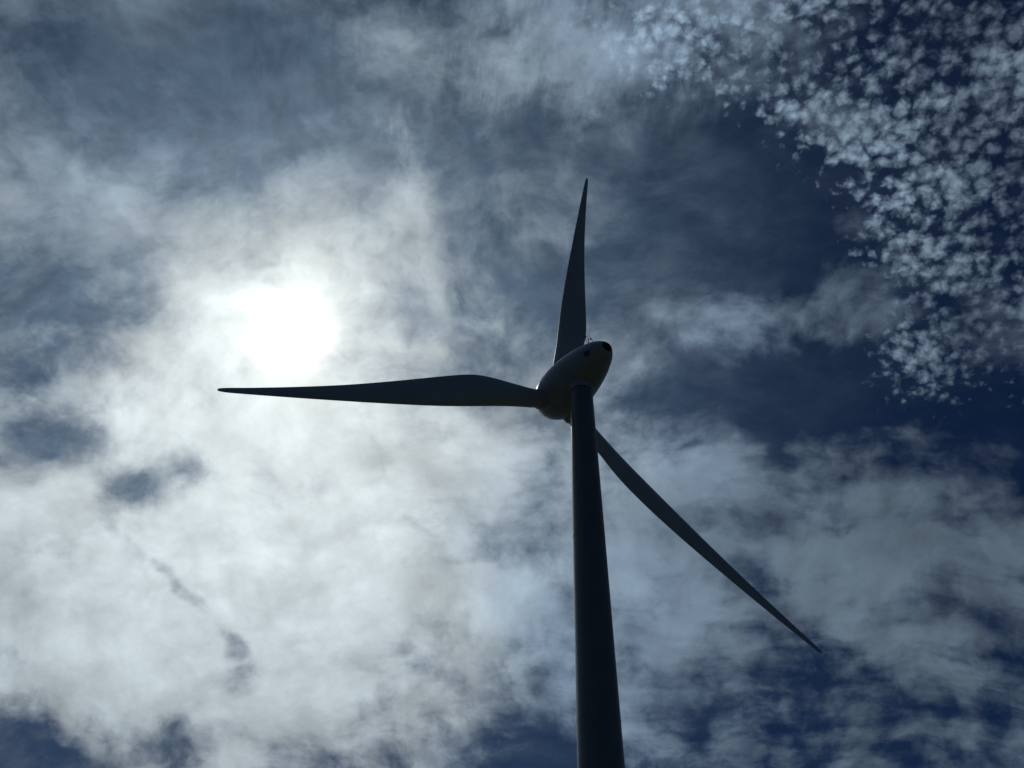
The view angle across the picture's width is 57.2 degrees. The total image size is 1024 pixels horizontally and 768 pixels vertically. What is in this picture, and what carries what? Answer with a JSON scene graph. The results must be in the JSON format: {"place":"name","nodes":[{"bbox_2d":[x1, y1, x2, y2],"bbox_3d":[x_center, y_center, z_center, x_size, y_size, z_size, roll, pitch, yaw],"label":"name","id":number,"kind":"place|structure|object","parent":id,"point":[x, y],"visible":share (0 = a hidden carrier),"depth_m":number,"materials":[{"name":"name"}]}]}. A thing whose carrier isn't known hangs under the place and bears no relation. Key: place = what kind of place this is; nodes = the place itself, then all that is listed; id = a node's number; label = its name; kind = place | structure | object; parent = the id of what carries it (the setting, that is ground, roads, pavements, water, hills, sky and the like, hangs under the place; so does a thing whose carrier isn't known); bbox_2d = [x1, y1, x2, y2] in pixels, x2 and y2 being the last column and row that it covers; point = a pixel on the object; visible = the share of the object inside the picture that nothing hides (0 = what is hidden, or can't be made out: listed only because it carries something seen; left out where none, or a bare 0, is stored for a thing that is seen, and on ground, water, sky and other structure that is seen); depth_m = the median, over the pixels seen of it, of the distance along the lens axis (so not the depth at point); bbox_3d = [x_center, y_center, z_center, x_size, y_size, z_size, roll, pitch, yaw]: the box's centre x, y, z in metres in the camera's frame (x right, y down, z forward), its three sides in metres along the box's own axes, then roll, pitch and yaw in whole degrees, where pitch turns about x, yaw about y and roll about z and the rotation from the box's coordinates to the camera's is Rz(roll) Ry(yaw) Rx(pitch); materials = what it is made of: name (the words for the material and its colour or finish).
{"place":"outdoors","nodes":[
{"label":"outdoors","id":0,"kind":"place"},
{"bbox_2d":[0,0,1023,767],"label":"sky","id":1,"kind":"structure","parent":0,"point":[804,248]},
{"bbox_2d":[217,178,821,767],"bbox_3d":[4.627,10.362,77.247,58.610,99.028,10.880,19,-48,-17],"label":"wind turbine","id":2,"kind":"object","parent":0,"point":[571,382],"visible":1,"depth_m":80.56,"materials":[{"name":"paint"}]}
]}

